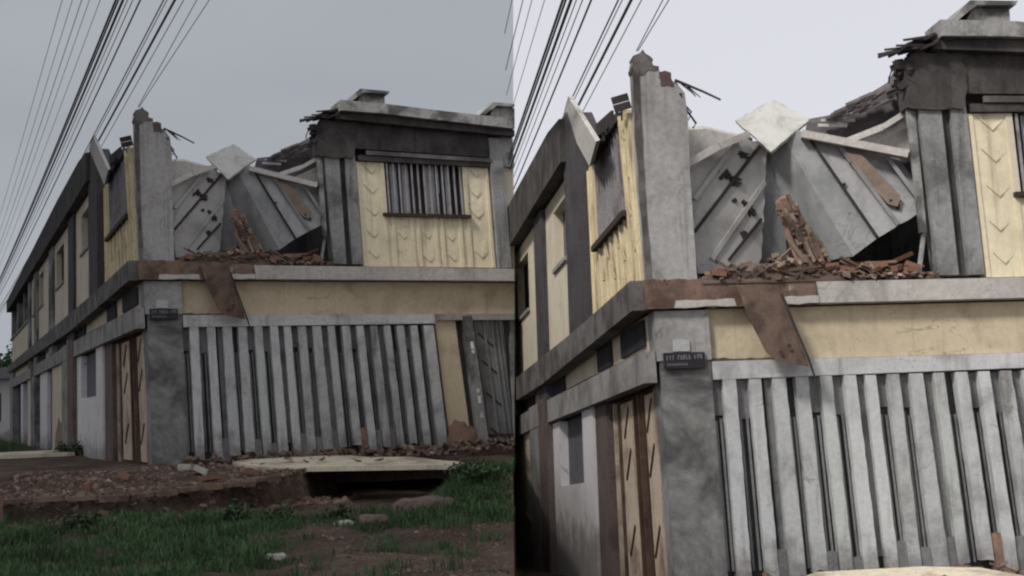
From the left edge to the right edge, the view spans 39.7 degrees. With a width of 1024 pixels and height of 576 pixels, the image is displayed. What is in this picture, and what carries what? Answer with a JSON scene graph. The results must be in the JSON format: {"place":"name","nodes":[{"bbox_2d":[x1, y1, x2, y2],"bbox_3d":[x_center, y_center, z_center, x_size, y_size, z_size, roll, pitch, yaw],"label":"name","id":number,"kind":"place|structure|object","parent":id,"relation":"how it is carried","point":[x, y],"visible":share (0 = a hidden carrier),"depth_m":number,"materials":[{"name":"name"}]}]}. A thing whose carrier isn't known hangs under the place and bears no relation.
{"place":"outdoors","nodes":[
{"label":"outdoors","id":0,"kind":"place"},
{"bbox_2d":[0,0,512,360],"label":"sky","id":1,"kind":"structure","parent":0,"point":[255,79],"depth_m":75.59,"materials":[{"name":"grey"}]},
{"bbox_2d":[0,437,521,575],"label":"grass","id":2,"kind":"structure","parent":0,"point":[206,538],"depth_m":16.26,"materials":[{"name":"plant"}]},
{"bbox_2d":[0,442,563,575],"bbox_3d":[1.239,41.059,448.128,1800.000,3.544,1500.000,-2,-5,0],"label":"ground","id":3,"kind":"structure","parent":0,"point":[320,484],"depth_m":18.70,"materials":[{"name":"soil"}]},
{"bbox_2d":[0,497,2,520],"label":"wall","id":4,"kind":"structure","parent":3,"relation":"on","point":[1,508],"depth_m":17.93,"materials":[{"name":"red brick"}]},
{"bbox_2d":[0,368,9,441],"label":"neighbour house","id":5,"kind":"structure","parent":3,"relation":"on","point":[4,405],"depth_m":65.83,"materials":[{"name":"white paint"}]},
{"bbox_2d":[0,344,11,367],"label":"tree","id":6,"kind":"object","parent":3,"relation":"on","point":[7,362],"visible":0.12,"depth_m":72.74,"materials":[{"name":"green plant"}]},
{"bbox_2d":[0,450,74,458],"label":"paving slab","id":7,"kind":"structure","parent":3,"relation":"on","point":[27,454],"depth_m":30.93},
{"bbox_2d":[48,439,82,455],"bbox_3d":[-9.745,3.566,31.415,0.943,0.446,0.701,2,-6,-39],"label":"weed","id":8,"kind":"object","parent":3,"relation":"on","point":[76,449],"visible":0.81,"depth_m":31.33,"materials":[{"name":"green plant"}]},
{"bbox_2d":[54,507,101,532],"bbox_3d":[-5.232,2.821,17.052,0.522,0.360,0.436,-2,-5,0],"label":"weed","id":9,"kind":"object","parent":3,"relation":"on","point":[80,520],"visible":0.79,"depth_m":17.03,"materials":[{"name":"green plant"}]},
{"bbox_2d":[3,476,281,503],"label":"kerb","id":10,"kind":"structure","parent":3,"relation":"on","point":[250,482],"depth_m":18.69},
{"bbox_2d":[0,462,356,530],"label":"rubble","id":11,"kind":"object","parent":3,"relation":"on","point":[308,500],"visible":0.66,"depth_m":20.14,"materials":[{"name":"soil"}]},
{"bbox_2d":[81,481,92,490],"bbox_3d":[-5.822,2.715,19.450,0.114,0.097,0.231,-8,3,-3],"label":"brick","id":12,"kind":"object","parent":11,"relation":"on","point":[85,486],"visible":1,"depth_m":19.34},
{"bbox_2d":[118,470,134,480],"bbox_3d":[-5.519,2.689,20.264,0.227,0.095,0.116,12,-11,32],"label":"brick","id":13,"kind":"object","parent":11,"relation":"on","point":[125,476],"visible":1,"depth_m":20.21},
{"bbox_2d":[177,464,193,470],"bbox_3d":[-4.870,2.677,21.160,0.236,0.097,0.108,-2,-7,21],"label":"brick","id":14,"kind":"object","parent":11,"relation":"on","point":[185,466],"visible":1,"depth_m":21.12,"materials":[{"name":"stone"}]},
{"bbox_2d":[193,465,208,474],"bbox_3d":[-4.531,2.655,20.660,0.233,0.094,0.118,20,-5,11],"label":"brick","id":15,"kind":"object","parent":11,"relation":"on","point":[201,470],"visible":0.93,"depth_m":20.61,"materials":[{"name":"stone"}]},
{"bbox_2d":[202,474,219,481],"bbox_3d":[-4.223,2.658,19.855,0.240,0.092,0.104,-3,-12,-36],"label":"brick","id":16,"kind":"object","parent":11,"relation":"on","point":[212,477],"visible":1,"depth_m":19.82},
{"bbox_2d":[243,468,258,476],"bbox_3d":[-3.818,2.699,20.755,0.233,0.092,0.117,14,-10,-10],"label":"brick","id":17,"kind":"object","parent":11,"relation":"on","point":[251,472],"visible":0.86,"depth_m":20.70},
{"bbox_2d":[219,498,254,522],"bbox_3d":[-3.398,2.778,17.475,0.522,0.376,0.429,-6,-6,41],"label":"weed","id":18,"kind":"object","parent":3,"relation":"on","point":[233,512],"visible":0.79,"depth_m":17.41,"materials":[{"name":"green plant"}]},
{"bbox_2d":[6,89,515,482],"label":"damaged building","id":19,"kind":"structure","parent":3,"relation":"on","point":[394,326],"depth_m":24.54,"materials":[{"name":"concrete"}]},
{"bbox_2d":[19,387,20,442],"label":"door","id":20,"kind":"structure","parent":19,"relation":"in","point":[20,387],"depth_m":58.39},
{"bbox_2d":[0,1,61,213],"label":"cable","id":21,"kind":"object","parent":19,"relation":"attached to","point":[34,96],"visible":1,"depth_m":23.84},
{"bbox_2d":[0,0,72,229],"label":"cable","id":22,"kind":"object","parent":19,"relation":"attached to","point":[41,100],"visible":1,"depth_m":24.03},
{"bbox_2d":[0,0,81,242],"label":"cable","id":23,"kind":"object","parent":19,"relation":"attached to","point":[45,108],"visible":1,"depth_m":24.56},
{"bbox_2d":[0,0,89,251],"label":"cable","id":24,"kind":"object","parent":19,"relation":"attached to","point":[52,106],"visible":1,"depth_m":24.64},
{"bbox_2d":[1,1,99,260],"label":"cable","id":25,"kind":"object","parent":19,"relation":"attached to","point":[57,114],"visible":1,"depth_m":25.01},
{"bbox_2d":[51,371,51,448],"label":"door","id":26,"kind":"structure","parent":19,"relation":"in","point":[51,371],"depth_m":41.36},
{"bbox_2d":[0,0,116,277],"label":"cable","id":27,"kind":"object","parent":19,"relation":"attached to","point":[103,30],"visible":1,"depth_m":25.35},
{"bbox_2d":[0,0,118,279],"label":"cable","id":28,"kind":"object","parent":19,"relation":"attached to","point":[114,9],"visible":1,"depth_m":25.39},
{"bbox_2d":[55,251,63,291],"bbox_3d":[-11.892,-0.537,37.497,0.210,1.040,2.700,0,-5,-22],"label":"window","id":29,"kind":"structure","parent":19,"relation":"in","point":[62,282],"depth_m":38.16,"materials":[{"name":"grey concrete"}]},
{"bbox_2d":[0,0,123,282],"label":"cable","id":30,"kind":"object","parent":19,"relation":"attached to","point":[101,50],"visible":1,"depth_m":25.53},
{"bbox_2d":[0,0,127,285],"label":"cable","id":31,"kind":"object","parent":19,"relation":"attached to","point":[75,119],"visible":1,"depth_m":25.50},
{"bbox_2d":[0,0,140,293],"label":"cable","id":32,"kind":"object","parent":19,"relation":"attached to","point":[85,118],"visible":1,"depth_m":25.60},
{"bbox_2d":[10,0,132,268],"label":"cable","id":33,"kind":"object","parent":19,"relation":"attached to","point":[81,114],"visible":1,"depth_m":25.34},
{"bbox_2d":[0,0,163,305],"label":"cable","id":34,"kind":"object","parent":19,"relation":"attached to","point":[114,94],"visible":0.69,"depth_m":23.64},
{"bbox_2d":[0,0,166,307],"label":"cable","id":35,"kind":"object","parent":19,"relation":"attached to","point":[123,83],"visible":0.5,"depth_m":22.96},
{"bbox_2d":[79,230,88,256],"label":"window","id":36,"kind":"structure","parent":19,"relation":"in","point":[86,248],"depth_m":31.32,"materials":[{"name":"grey concrete"}]},
{"bbox_2d":[0,0,175,310],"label":"cable","id":37,"kind":"object","parent":19,"relation":"attached to","point":[147,50],"visible":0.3,"depth_m":22.83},
{"bbox_2d":[87,352,95,397],"bbox_3d":[-8.966,1.868,30.483,0.030,0.970,3.200,0,-5,-22],"label":"window","id":38,"kind":"structure","parent":19,"relation":"in","point":[91,359],"depth_m":31.05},
{"bbox_2d":[0,0,183,314],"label":"cable","id":39,"kind":"object","parent":19,"relation":"attached to","point":[141,74],"visible":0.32,"depth_m":23.07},
{"bbox_2d":[89,135,110,184],"bbox_3d":[-7.959,-2.485,27.337,0.067,1.340,3.750,0,-5,-22],"label":"roof board","id":40,"kind":"object","parent":19,"relation":"attached to","point":[100,160],"visible":1,"depth_m":27.00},
{"bbox_2d":[104,159,127,241],"bbox_3d":[-7.101,-1.577,25.472,0.110,1.100,3.411,0,-5,-22],"label":"window","id":41,"kind":"structure","parent":19,"relation":"in","point":[118,213],"depth_m":25.45,"materials":[{"name":"paint"}]},
{"bbox_2d":[116,331,148,464],"bbox_3d":[-6.680,2.017,25.029,0.180,2.340,3.851,0,-5,-22],"label":"double door","id":42,"kind":"structure","parent":19,"relation":"in","point":[130,355],"depth_m":24.86,"materials":[{"name":"brown wood"}]},
{"bbox_2d":[156,300,167,307],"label":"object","id":43,"kind":"object","parent":19,"relation":"attached to","point":[161,303],"depth_m":22.95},
{"bbox_2d":[149,309,177,318],"bbox_3d":[-5.635,0.419,22.940,0.452,0.170,0.034,0,-5,-22],"label":"name plate","id":44,"kind":"object","parent":19,"relation":"attached to","point":[163,313],"visible":1,"depth_m":22.93,"materials":[{"name":"paint"}]},
{"bbox_2d":[138,0,196,106],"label":"cable","id":45,"kind":"object","parent":19,"relation":"attached to","point":[168,51],"visible":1,"depth_m":21.18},
{"bbox_2d":[139,0,208,106],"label":"cable","id":46,"kind":"object","parent":19,"relation":"attached to","point":[175,51],"visible":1,"depth_m":21.20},
{"bbox_2d":[172,165,214,185],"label":"roof beam","id":47,"kind":"structure","parent":19,"relation":"attached to","point":[190,174],"depth_m":23.49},
{"bbox_2d":[199,265,252,332],"bbox_3d":[-4.676,0.185,23.158,0.841,1.133,0.195,0,-5,-15],"label":"hanging sheet","id":48,"kind":"object","parent":19,"relation":"hanging from","point":[221,286],"visible":1,"depth_m":23.16,"materials":[{"name":"brown metal"}]},
{"bbox_2d":[149,246,334,265],"bbox_3d":[-4.677,-0.508,24.074,3.169,0.470,1.409,0,-5,-22],"label":"rubble","id":49,"kind":"object","parent":19,"relation":"on","point":[230,257],"visible":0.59,"depth_m":23.57,"materials":[{"name":"red brick"}]},
{"bbox_2d":[172,169,225,257],"bbox_3d":[-5.250,-1.268,23.824,1.176,1.611,0.315,2,-6,-40],"label":"fallen slab","id":50,"kind":"object","parent":49,"relation":"on","point":[198,200],"depth_m":23.68,"materials":[{"name":"paint"}]},
{"bbox_2d":[172,159,217,190],"bbox_3d":[-5.412,-1.870,24.009,0.864,0.630,0.111,1,-6,-30],"label":"roof remnant","id":51,"kind":"object","parent":50,"relation":"attached to","point":[181,167],"visible":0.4,"depth_m":23.89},
{"bbox_2d":[218,179,237,252],"bbox_3d":[-4.903,-1.186,24.257,0.362,1.440,0.310,0,-5,-22],"label":"fallen slab","id":52,"kind":"object","parent":49,"relation":"on","point":[228,238],"depth_m":24.13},
{"bbox_2d":[229,207,263,255],"bbox_3d":[-4.441,-0.927,23.758,0.569,0.890,0.342,-1,-5,-5],"label":"brick fragment","id":53,"kind":"object","parent":49,"relation":"on","point":[244,232],"visible":1,"depth_m":23.66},
{"bbox_2d":[229,165,320,251],"bbox_3d":[-4.046,-1.391,24.390,1.679,1.620,0.881,-1,-5,-7],"label":"fallen block","id":54,"kind":"object","parent":49,"relation":"on","point":[279,214],"depth_m":24.10,"materials":[{"name":"concrete"}]},
{"bbox_2d":[206,144,255,179],"bbox_3d":[-4.800,-2.142,24.214,0.499,0.730,0.711,-6,-6,39],"label":"roof sheet","id":55,"kind":"object","parent":54,"relation":"on","point":[230,162],"visible":0.99,"depth_m":24.15,"materials":[{"name":"concrete"}]},
{"bbox_2d":[249,166,317,188],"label":"roof beam","id":56,"kind":"structure","parent":54,"relation":"on","point":[285,177],"depth_m":24.12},
{"bbox_2d":[279,158,315,174],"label":"roof beam","id":57,"kind":"structure","parent":54,"relation":"on","point":[299,167],"depth_m":24.33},
{"bbox_2d":[255,138,317,190],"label":"collapsed roof","id":58,"kind":"structure","parent":19,"relation":"attached to","point":[292,156],"depth_m":24.74,"materials":[{"name":"tile"}]},
{"bbox_2d":[379,163,471,217],"bbox_3d":[-1.541,-1.702,24.959,1.651,0.935,0.250,0,-5,-22],"label":"window","id":59,"kind":"structure","parent":19,"relation":"in","point":[428,191],"depth_m":24.98,"materials":[{"name":"paint"}]},
{"bbox_2d":[265,552,287,560],"bbox_3d":[-2.537,2.892,15.263,0.241,0.074,0.175,-2,-5,0],"label":"rock","id":60,"kind":"object","parent":3,"relation":"on","point":[277,556],"visible":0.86,"depth_m":15.20,"materials":[{"name":"stone"}]},
{"bbox_2d":[258,500,295,521],"bbox_3d":[-2.846,2.744,17.103,0.508,0.358,0.480,-2,-5,0],"label":"weed","id":61,"kind":"object","parent":3,"relation":"on","point":[277,514],"visible":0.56,"depth_m":17.09,"materials":[{"name":"green plant"}]},
{"bbox_2d":[323,498,359,521],"bbox_3d":[-2.116,2.806,17.723,0.481,0.347,0.434,-2,-5,0],"label":"weed","id":62,"kind":"object","parent":3,"relation":"on","point":[343,512],"visible":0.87,"depth_m":17.67,"materials":[{"name":"green plant"}]},
{"bbox_2d":[232,456,459,471],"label":"concrete slab","id":63,"kind":"structure","parent":3,"relation":"on","point":[338,463],"depth_m":21.81,"materials":[{"name":"concrete"}]},
{"bbox_2d":[183,437,514,466],"bbox_3d":[-2.447,2.736,23.491,5.800,0.376,1.052,0,-5,-22],"label":"rubble","id":64,"kind":"object","parent":3,"relation":"on","point":[469,448],"visible":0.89,"depth_m":23.66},
{"bbox_2d":[359,514,388,523],"bbox_3d":[-1.665,2.792,17.130,0.363,0.124,0.268,0,-5,-16],"label":"rock","id":65,"kind":"object","parent":3,"relation":"on","point":[363,518],"visible":0.82,"depth_m":17.03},
{"bbox_2d":[393,495,457,513],"bbox_3d":[-1.060,2.721,17.701,0.641,0.235,0.642,-6,-7,42],"label":"rock","id":66,"kind":"object","parent":3,"relation":"on","point":[411,502],"visible":0.48,"depth_m":17.58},
{"bbox_2d":[443,459,481,476],"bbox_3d":[-0.683,2.535,19.779,0.591,0.349,0.443,0,-5,-23],"label":"bush","id":67,"kind":"object","parent":3,"relation":"on","point":[465,463],"visible":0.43,"depth_m":19.72,"materials":[{"name":"green plant"}]},
{"bbox_2d":[455,459,502,482],"bbox_3d":[-0.429,2.438,18.782,0.544,0.364,0.568,1,-6,-27],"label":"bush","id":68,"kind":"object","parent":3,"relation":"on","point":[472,473],"visible":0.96,"depth_m":18.69,"materials":[{"name":"green plant"}]},
{"bbox_2d":[508,0,1023,575],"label":"damaged building","id":69,"kind":"structure","parent":3,"relation":"on","point":[896,438],"depth_m":15.42,"materials":[{"name":"grey concrete"}]},
{"bbox_2d":[514,470,518,562],"bbox_3d":[0.147,4.235,27.293,0.050,2.667,1.220,-1,-5,-7],"label":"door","id":70,"kind":"structure","parent":69,"relation":"in","point":[515,470],"depth_m":27.59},
{"bbox_2d":[516,263,529,324],"bbox_3d":[0.259,0.015,25.231,0.210,1.160,1.733,-1,-5,-7],"label":"window","id":71,"kind":"structure","parent":69,"relation":"in","point":[526,274],"depth_m":25.67,"materials":[{"name":"grey concrete"}]},
{"bbox_2d":[508,0,563,159],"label":"cable","id":72,"kind":"object","parent":69,"relation":"attached to","point":[547,44],"visible":1,"depth_m":18.44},
{"bbox_2d":[508,0,566,164],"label":"cable","id":73,"kind":"object","parent":69,"relation":"attached to","point":[555,29],"visible":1,"depth_m":18.52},
{"bbox_2d":[514,0,591,188],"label":"cable","id":74,"kind":"object","parent":69,"relation":"attached to","point":[582,21],"visible":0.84,"depth_m":19.11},
{"bbox_2d":[552,211,566,273],"bbox_3d":[0.773,-0.763,20.955,0.210,1.003,1.220,-1,-5,-7],"label":"window","id":75,"kind":"structure","parent":69,"relation":"in","point":[564,259],"depth_m":21.31,"materials":[{"name":"grey concrete"}]},
{"bbox_2d":[568,415,583,484],"bbox_3d":[0.990,2.327,20.338,0.030,1.117,2.053,-1,-5,-7],"label":"window","id":76,"kind":"structure","parent":69,"relation":"in","point":[575,436],"depth_m":20.68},
{"bbox_2d":[563,95,599,165],"bbox_3d":[0.878,-2.062,18.356,0.067,1.340,3.750,-1,-5,-4],"label":"roof board","id":77,"kind":"object","parent":69,"relation":"attached to","point":[587,139],"visible":0.93,"depth_m":17.83,"materials":[{"name":"concrete"}]},
{"bbox_2d":[562,0,618,118],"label":"cable","id":78,"kind":"object","parent":69,"relation":"attached to","point":[596,46],"visible":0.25,"depth_m":17.42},
{"bbox_2d":[574,0,622,98],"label":"cable","id":79,"kind":"object","parent":69,"relation":"attached to","point":[599,46],"visible":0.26,"depth_m":17.45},
{"bbox_2d":[578,0,632,105],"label":"cable","id":80,"kind":"object","parent":69,"relation":"attached to","point":[607,47],"visible":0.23,"depth_m":17.63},
{"bbox_2d":[591,129,626,251],"bbox_3d":[1.209,-1.179,17.036,0.218,1.251,2.187,-1,-5,-6],"label":"window","id":81,"kind":"structure","parent":69,"relation":"in","point":[610,198],"depth_m":17.01,"materials":[{"name":"paint"}]},
{"bbox_2d":[582,0,641,111],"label":"cable","id":82,"kind":"object","parent":69,"relation":"attached to","point":[613,53],"visible":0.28,"depth_m":17.85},
{"bbox_2d":[613,386,667,575],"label":"double door","id":83,"kind":"structure","parent":69,"relation":"in","point":[641,527],"depth_m":16.49,"materials":[{"name":"brown wood"}]},
{"bbox_2d":[638,0,668,50],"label":"cable","id":84,"kind":"object","parent":69,"relation":"attached to","point":[653,24],"visible":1,"depth_m":14.90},
{"bbox_2d":[672,339,689,351],"bbox_3d":[1.810,0.614,15.171,0.186,0.127,0.012,-1,-5,-4],"label":"plaque","id":85,"kind":"object","parent":69,"relation":"attached to","point":[681,344],"depth_m":15.17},
{"bbox_2d":[663,352,705,368],"bbox_3d":[1.842,0.773,15.148,0.452,0.170,0.034,-1,-5,-4],"label":"name plate","id":86,"kind":"object","parent":69,"relation":"attached to","point":[683,360],"visible":1,"depth_m":15.14,"materials":[{"name":"paint"}]},
{"bbox_2d":[690,131,750,165],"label":"roof beam","id":87,"kind":"structure","parent":69,"relation":"attached to","point":[706,152],"depth_m":15.56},
{"bbox_2d":[735,285,819,387],"bbox_3d":[2.815,0.511,15.055,0.841,1.133,0.195,-2,-5,3],"label":"hanging sheet","id":88,"kind":"object","parent":69,"relation":"hanging from","point":[768,312],"visible":1,"depth_m":15.07,"materials":[{"name":"brown metal"}]},
{"bbox_2d":[659,252,940,283],"bbox_3d":[3.079,-0.194,15.922,3.169,0.470,1.409,-1,-5,-4],"label":"rubble","id":89,"kind":"object","parent":69,"relation":"on","point":[780,272],"visible":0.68,"depth_m":15.33,"materials":[{"name":"red brick"}]},
{"bbox_2d":[711,270,726,276],"bbox_3d":[2.229,-0.154,15.250,0.152,0.076,0.070,-1,-5,-8],"label":"brick","id":90,"kind":"object","parent":89,"relation":"on","point":[715,273],"visible":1,"depth_m":15.22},
{"bbox_2d":[690,139,766,273],"bbox_3d":[2.436,-0.935,15.860,1.176,1.611,0.315,0,-5,-22],"label":"fallen slab","id":91,"kind":"object","parent":89,"relation":"on","point":[728,183],"depth_m":15.72,"materials":[{"name":"paint"}]},
{"bbox_2d":[688,126,752,168],"bbox_3d":[2.322,-1.536,16.082,0.864,0.630,0.111,-1,-5,-12],"label":"roof remnant","id":92,"kind":"object","parent":91,"relation":"attached to","point":[701,138],"visible":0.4,"depth_m":16.01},
{"bbox_2d":[729,261,751,269],"bbox_3d":[2.435,-0.218,15.390,0.362,0.158,0.045,-1,-5,-12],"label":"timber","id":93,"kind":"object","parent":89,"relation":"on","point":[742,265],"visible":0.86,"depth_m":15.39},
{"bbox_2d":[759,152,785,263],"bbox_3d":[2.902,-0.869,16.163,0.362,1.440,0.310,-1,-5,-4],"label":"fallen slab","id":94,"kind":"object","parent":89,"relation":"on","point":[774,238],"depth_m":16.02,"materials":[{"name":"concrete"}]},
{"bbox_2d":[763,248,791,273],"bbox_3d":[2.909,-0.295,15.479,0.498,0.334,0.046,2,-6,-36],"label":"timber","id":95,"kind":"object","parent":89,"relation":"on","point":[783,256],"visible":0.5,"depth_m":15.50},
{"bbox_2d":[785,235,815,271],"bbox_3d":[3.138,-0.367,15.425,0.316,0.441,0.046,-3,-5,17],"label":"timber","id":96,"kind":"object","parent":89,"relation":"on","point":[795,247],"visible":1,"depth_m":15.42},
{"bbox_2d":[775,194,830,266],"bbox_3d":[3.193,-0.614,15.546,0.569,0.890,0.342,-3,-5,13],"label":"brick fragment","id":97,"kind":"object","parent":89,"relation":"on","point":[800,233],"visible":1,"depth_m":15.45,"materials":[{"name":"brick"}]},
{"bbox_2d":[767,130,916,259],"bbox_3d":[3.751,-1.097,16.021,1.679,1.620,0.881,-3,-5,11],"label":"fallen block","id":98,"kind":"object","parent":89,"relation":"on","point":[850,202],"depth_m":15.73,"materials":[{"name":"concrete"}]},
{"bbox_2d":[735,100,809,153],"bbox_3d":[2.960,-1.826,16.086,0.711,0.730,0.499,1,-6,-33],"label":"roof sheet","id":99,"kind":"object","parent":98,"relation":"on","point":[772,126],"visible":0.98,"depth_m":16.03,"materials":[{"name":"concrete"}]},
{"bbox_2d":[801,130,908,159],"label":"roof beam","id":100,"kind":"structure","parent":98,"relation":"on","point":[868,147],"depth_m":15.72,"materials":[{"name":"concrete"}]},
{"bbox_2d":[847,113,905,139],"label":"roof beam","id":101,"kind":"structure","parent":98,"relation":"on","point":[872,131],"depth_m":15.84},
{"bbox_2d":[826,260,870,270],"bbox_3d":[3.680,-0.247,15.491,0.596,0.120,0.046,1,-5,-26],"label":"timber","id":102,"kind":"object","parent":89,"relation":"on","point":[833,267],"visible":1,"depth_m":15.39,"materials":[{"name":"brown wood"}]},
{"bbox_2d":[873,261,888,267],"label":"brick","id":103,"kind":"object","parent":89,"relation":"on","point":[883,264],"visible":0.93,"depth_m":15.43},
{"bbox_2d":[871,251,913,272],"bbox_3d":[4.154,-0.281,15.495,0.512,0.237,0.045,-1,-5,-13],"label":"timber","id":104,"kind":"object","parent":89,"relation":"on","point":[904,256],"visible":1,"depth_m":15.50,"materials":[{"name":"brown wood"}]},
{"bbox_2d":[891,264,904,271],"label":"brick","id":105,"kind":"object","parent":89,"relation":"on","point":[897,267],"visible":1,"depth_m":15.40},
{"bbox_2d":[904,266,918,271],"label":"brick","id":106,"kind":"object","parent":89,"relation":"on","point":[909,269],"visible":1,"depth_m":15.40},
{"bbox_2d":[904,260,920,269],"bbox_3d":[4.379,-0.247,15.494,0.166,0.106,0.073,-1,-5,-4],"label":"brick","id":107,"kind":"object","parent":89,"relation":"on","point":[909,263],"visible":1,"depth_m":15.46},
{"bbox_2d":[805,59,910,163],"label":"collapsed roof","id":108,"kind":"structure","parent":69,"relation":"attached to","point":[876,107],"depth_m":16.28,"materials":[{"name":"tile"}]},
{"bbox_2d":[1005,114,1023,197],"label":"window","id":109,"kind":"structure","parent":69,"relation":"in","point":[1015,124],"depth_m":15.67,"materials":[{"name":"paint"}]},
{"bbox_2d":[762,561,1023,575],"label":"rubble","id":110,"kind":"object","parent":3,"relation":"on","point":[1013,569],"visible":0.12,"depth_m":15.04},
{"bbox_2d":[807,566,1023,575],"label":"concrete slab","id":111,"kind":"structure","parent":3,"relation":"on","point":[938,571],"depth_m":14.42,"materials":[{"name":"concrete"}]},
{"bbox_2d":[505,0,522,69],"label":"cable","id":112,"kind":"object","parent":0,"point":[514,33],"visible":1,"depth_m":16.43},
{"bbox_2d":[506,0,531,94],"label":"cable","id":113,"kind":"object","parent":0,"point":[519,45],"visible":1,"depth_m":16.93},
{"bbox_2d":[507,0,544,124],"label":"cable","id":114,"kind":"object","parent":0,"point":[526,59],"visible":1,"depth_m":17.64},
{"bbox_2d":[509,0,572,168],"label":"cable","id":115,"kind":"object","parent":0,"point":[548,61],"visible":0.91,"depth_m":18.60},
{"bbox_2d":[513,0,576,168],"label":"cable","id":116,"kind":"object","parent":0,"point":[547,77],"visible":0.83,"depth_m":18.67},
{"bbox_2d":[513,0,582,176],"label":"cable","id":117,"kind":"object","parent":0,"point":[550,81],"visible":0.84,"depth_m":18.86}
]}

